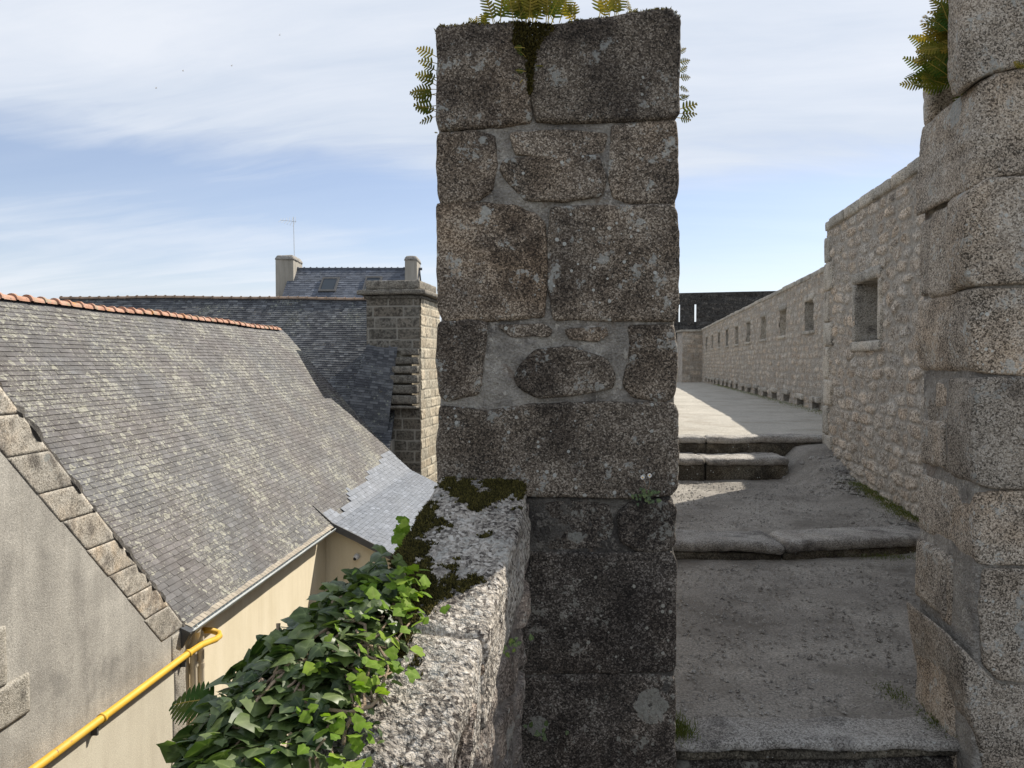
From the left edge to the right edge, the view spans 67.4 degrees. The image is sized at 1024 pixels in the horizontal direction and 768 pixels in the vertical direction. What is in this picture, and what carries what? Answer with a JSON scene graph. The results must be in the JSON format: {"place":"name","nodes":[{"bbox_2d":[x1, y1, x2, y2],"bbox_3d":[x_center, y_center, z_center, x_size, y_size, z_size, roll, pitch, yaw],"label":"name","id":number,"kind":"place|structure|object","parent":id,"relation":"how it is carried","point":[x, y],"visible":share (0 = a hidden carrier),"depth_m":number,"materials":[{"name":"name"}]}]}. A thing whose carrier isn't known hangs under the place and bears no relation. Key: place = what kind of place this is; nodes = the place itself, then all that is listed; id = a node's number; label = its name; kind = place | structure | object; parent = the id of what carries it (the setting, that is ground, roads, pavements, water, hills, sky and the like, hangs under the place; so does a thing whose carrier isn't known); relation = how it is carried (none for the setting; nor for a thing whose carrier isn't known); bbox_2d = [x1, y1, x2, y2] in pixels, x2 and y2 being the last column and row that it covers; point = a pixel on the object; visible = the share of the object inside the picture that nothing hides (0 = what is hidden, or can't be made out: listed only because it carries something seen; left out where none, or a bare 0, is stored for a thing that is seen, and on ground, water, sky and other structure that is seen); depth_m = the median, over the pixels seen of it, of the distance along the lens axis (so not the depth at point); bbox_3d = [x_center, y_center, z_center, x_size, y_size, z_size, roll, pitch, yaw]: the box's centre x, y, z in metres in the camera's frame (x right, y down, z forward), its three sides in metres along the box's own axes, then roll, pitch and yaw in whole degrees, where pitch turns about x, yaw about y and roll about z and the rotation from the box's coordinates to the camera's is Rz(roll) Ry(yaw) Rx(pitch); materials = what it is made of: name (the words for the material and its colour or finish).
{"place":"outdoors","nodes":[
{"label":"outdoors","id":0,"kind":"place"},
{"bbox_2d":[0,292,436,746],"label":"slate roofed house","id":1,"kind":"structure","parent":0,"point":[243,484],"depth_m":16.25,"materials":[{"name":"stone"}]},
{"bbox_2d":[59,280,440,481],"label":"dark slate house","id":2,"kind":"structure","parent":0,"point":[370,355],"depth_m":30.56,"materials":[{"name":"stone"}]},
{"bbox_2d":[275,255,421,297],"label":"house","id":3,"kind":"structure","parent":0,"point":[294,278],"depth_m":50.82,"materials":[{"name":"stone"}]},
{"bbox_2d":[280,217,295,255],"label":"tv antenna","id":4,"kind":"object","parent":3,"relation":"on","point":[293,221],"visible":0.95,"depth_m":51.91,"materials":[{"name":"metal"}]},
{"bbox_2d":[0,0,945,321],"label":"sky","id":5,"kind":"structure","parent":0,"point":[113,183],"materials":[{"name":"blue"}]},
{"bbox_2d":[674,291,774,333],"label":"tower wall","id":6,"kind":"structure","parent":0,"point":[712,307],"depth_m":49.74,"materials":[{"name":"grey stone"}]},
{"bbox_2d":[674,382,824,435],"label":"walkway","id":7,"kind":"structure","parent":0,"point":[703,408],"depth_m":12.65,"materials":[{"name":"pale stone paving slabs"},{"name":"granite"}]},
{"bbox_2d":[676,330,701,381],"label":"end wall","id":8,"kind":"structure","parent":7,"relation":"on","point":[689,344],"depth_m":37.18,"materials":[{"name":"stone"}]},
{"bbox_2d":[701,267,825,410],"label":"rampart wall","id":9,"kind":"structure","parent":7,"relation":"on","point":[771,345],"depth_m":17.61,"materials":[{"name":"stone"}]},
{"bbox_2d":[712,384,822,415],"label":"grass","id":10,"kind":"structure","parent":7,"relation":"on","point":[789,404],"depth_m":17.03,"materials":[{"name":"green plant"}]},
{"bbox_2d":[671,443,914,535],"bbox_3d":[2.154,0.930,7.608,3.211,0.446,3.200,0,2,0],"label":"landing","id":11,"kind":"object","parent":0,"point":[798,468],"visible":0.5,"depth_m":7.25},
{"bbox_2d":[678,452,788,480],"bbox_3d":[2.049,1.032,8.805,2.113,0.472,0.593,0,2,0],"label":"stone step","id":12,"kind":"object","parent":11,"relation":"on","point":[733,466],"visible":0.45,"depth_m":8.56,"materials":[{"name":"stone"}]},
{"bbox_2d":[678,433,821,456],"bbox_3d":[2.383,0.829,9.236,2.768,0.455,0.339,0,2,0],"label":"stone step","id":13,"kind":"object","parent":11,"relation":"on","point":[783,445],"visible":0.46,"depth_m":9.10,"materials":[{"name":"stone"}]},
{"bbox_2d":[824,474,918,523],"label":"grass","id":14,"kind":"structure","parent":11,"relation":"on","point":[891,505],"depth_m":6.73,"materials":[{"name":"green plant"}]},
{"bbox_2d":[822,157,924,527],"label":"rampart wall","id":15,"kind":"structure","parent":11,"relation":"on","point":[873,395],"depth_m":7.19,"materials":[{"name":"stone"}]},
{"bbox_2d":[672,451,924,718],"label":"gravel","id":16,"kind":"structure","parent":0,"point":[843,474],"depth_m":4.84,"materials":[{"name":"grey gravel"}]},
{"bbox_2d":[674,552,929,732],"bbox_3d":[1.691,1.315,4.435,3.187,0.088,2.835,0,2,0],"label":"landing","id":17,"kind":"object","parent":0,"point":[711,683],"visible":0.52,"depth_m":4.07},
{"bbox_2d":[675,709,702,748],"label":"grass","id":18,"kind":"structure","parent":17,"relation":"on","point":[681,727],"depth_m":3.00,"materials":[{"name":"green plant"}]},
{"bbox_2d":[673,525,919,559],"bbox_3d":[1.908,1.350,5.986,2.915,0.402,0.674,0,2,0],"label":"stone step","id":19,"kind":"object","parent":17,"relation":"on","point":[840,542],"visible":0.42,"depth_m":5.78,"materials":[{"name":"stone"}]},
{"bbox_2d":[827,550,915,561],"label":"grass","id":20,"kind":"structure","parent":17,"relation":"on","point":[901,556],"depth_m":5.54,"materials":[{"name":"green plant"}]},
{"bbox_2d":[866,677,965,742],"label":"grass","id":21,"kind":"structure","parent":17,"relation":"on","point":[918,711],"depth_m":3.27,"materials":[{"name":"green plant"}]},
{"label":"ground","id":22,"kind":"structure","parent":0,"visible":0},
{"bbox_2d":[0,382,222,767],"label":"gabled house","id":23,"kind":"structure","parent":22,"relation":"on","point":[94,655],"depth_m":8.94,"materials":[{"name":"paint"}]},
{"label":"retaining wall","id":24,"kind":"object","parent":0,"visible":0},
{"bbox_2d":[312,478,530,767],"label":"parapet wall","id":25,"kind":"structure","parent":24,"relation":"on","point":[459,703],"depth_m":1.98,"materials":[{"name":"stone"}]},
{"bbox_2d":[156,516,450,767],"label":"ivy","id":26,"kind":"object","parent":25,"relation":"attached to","point":[294,676],"visible":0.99,"depth_m":1.69,"materials":[{"name":"green plant"}]},
{"bbox_2d":[169,681,213,724],"bbox_3d":[-0.739,0.743,1.786,0.093,0.067,0.130,-2,2,-44],"label":"fern frond","id":27,"kind":"object","parent":26,"relation":"attached to","point":[198,694],"visible":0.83,"depth_m":1.79,"materials":[{"name":"green plant"}]},
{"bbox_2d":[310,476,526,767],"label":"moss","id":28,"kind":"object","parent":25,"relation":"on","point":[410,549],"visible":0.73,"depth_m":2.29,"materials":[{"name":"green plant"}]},
{"bbox_2d":[503,634,533,657],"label":"weed","id":29,"kind":"object","parent":25,"relation":"on","point":[513,641],"visible":1,"depth_m":2.19,"materials":[{"name":"green plant"}]},
{"bbox_2d":[435,8,680,767],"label":"gate pier","id":30,"kind":"structure","parent":24,"relation":"on","point":[557,268],"depth_m":2.69,"materials":[{"name":"stone"}]},
{"bbox_2d":[409,46,436,133],"bbox_3d":[-0.327,-1.095,2.864,0.112,0.352,0.123,0,2,0],"label":"fern","id":31,"kind":"object","parent":30,"relation":"attached to","point":[423,94],"visible":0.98,"depth_m":2.87,"materials":[{"name":"green plant"}]},
{"bbox_2d":[468,14,489,22],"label":"fern","id":32,"kind":"object","parent":30,"relation":"on","point":[483,19],"visible":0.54,"depth_m":2.77,"materials":[{"name":"green plant"}]},
{"bbox_2d":[479,0,518,22],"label":"fern","id":33,"kind":"object","parent":30,"relation":"on","point":[503,12],"visible":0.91,"depth_m":2.72,"materials":[{"name":"green plant"}]},
{"bbox_2d":[514,45,541,82],"bbox_3d":[0.056,-1.102,2.650,0.104,0.127,0.027,0,2,-7],"label":"fern","id":34,"kind":"object","parent":30,"relation":"attached to","point":[518,70],"visible":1,"depth_m":2.64,"materials":[{"name":"green plant"}]},
{"bbox_2d":[511,19,555,95],"bbox_3d":[0.076,-1.133,2.657,0.161,0.265,0.048,0,2,0],"label":"moss","id":35,"kind":"object","parent":30,"relation":"attached to","point":[528,35],"visible":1,"depth_m":2.65,"materials":[{"name":"green plant"}]},
{"bbox_2d":[502,0,574,23],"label":"fern","id":36,"kind":"object","parent":30,"relation":"on","point":[524,9],"visible":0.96,"depth_m":2.74,"materials":[{"name":"green plant"}]},
{"bbox_2d":[523,720,568,740],"bbox_3d":[0.118,1.213,2.688,0.162,0.065,0.030,0,2,-7],"label":"weed","id":37,"kind":"object","parent":30,"relation":"attached to","point":[537,734],"visible":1,"depth_m":2.68,"materials":[{"name":"green plant"}]},
{"bbox_2d":[434,6,680,33],"bbox_3d":[0.158,-1.276,2.943,0.867,0.090,0.600,0,2,0],"label":"moss","id":38,"kind":"object","parent":30,"relation":"on","point":[511,21],"visible":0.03,"depth_m":2.66,"materials":[{"name":"green plant"}]},
{"bbox_2d":[563,2,579,20],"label":"fern","id":39,"kind":"object","parent":30,"relation":"on","point":[572,12],"visible":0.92,"depth_m":2.74,"materials":[{"name":"green plant"}]},
{"bbox_2d":[592,0,637,16],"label":"fern","id":40,"kind":"object","parent":30,"relation":"on","point":[613,6],"visible":0.92,"depth_m":2.77,"materials":[{"name":"green plant"}]},
{"bbox_2d":[631,473,661,505],"bbox_3d":[0.468,0.369,2.677,0.108,0.118,0.030,0,2,0],"label":"daisy plant","id":41,"kind":"object","parent":30,"relation":"attached to","point":[644,494],"visible":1,"depth_m":2.68,"materials":[{"name":"green plant"}]},
{"bbox_2d":[677,47,697,122],"bbox_3d":[0.637,-1.103,2.845,0.090,0.273,0.074,-1,2,-24],"label":"fern","id":42,"kind":"object","parent":30,"relation":"attached to","point":[684,96],"visible":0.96,"depth_m":2.84,"materials":[{"name":"green plant"}]},
{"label":"floor","id":43,"kind":"structure","parent":0,"visible":0},
{"bbox_2d":[675,716,959,767],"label":"stone step","id":44,"kind":"object","parent":43,"relation":"on","point":[818,742],"visible":0.94,"depth_m":2.96,"materials":[{"name":"stone"}]},
{"bbox_2d":[907,0,1023,767],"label":"gate pier","id":45,"kind":"structure","parent":43,"relation":"on","point":[966,624],"depth_m":2.81,"materials":[{"name":"stone"}]},
{"bbox_2d":[899,0,964,100],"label":"fern","id":46,"kind":"object","parent":45,"relation":"on","point":[934,50],"visible":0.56,"depth_m":2.99,"materials":[{"name":"green plant"}]},
{"bbox_2d":[1013,59,1023,68],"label":"fern","id":47,"kind":"object","parent":45,"relation":"attached to","point":[1018,65],"visible":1,"depth_m":2.71,"materials":[{"name":"green plant"}]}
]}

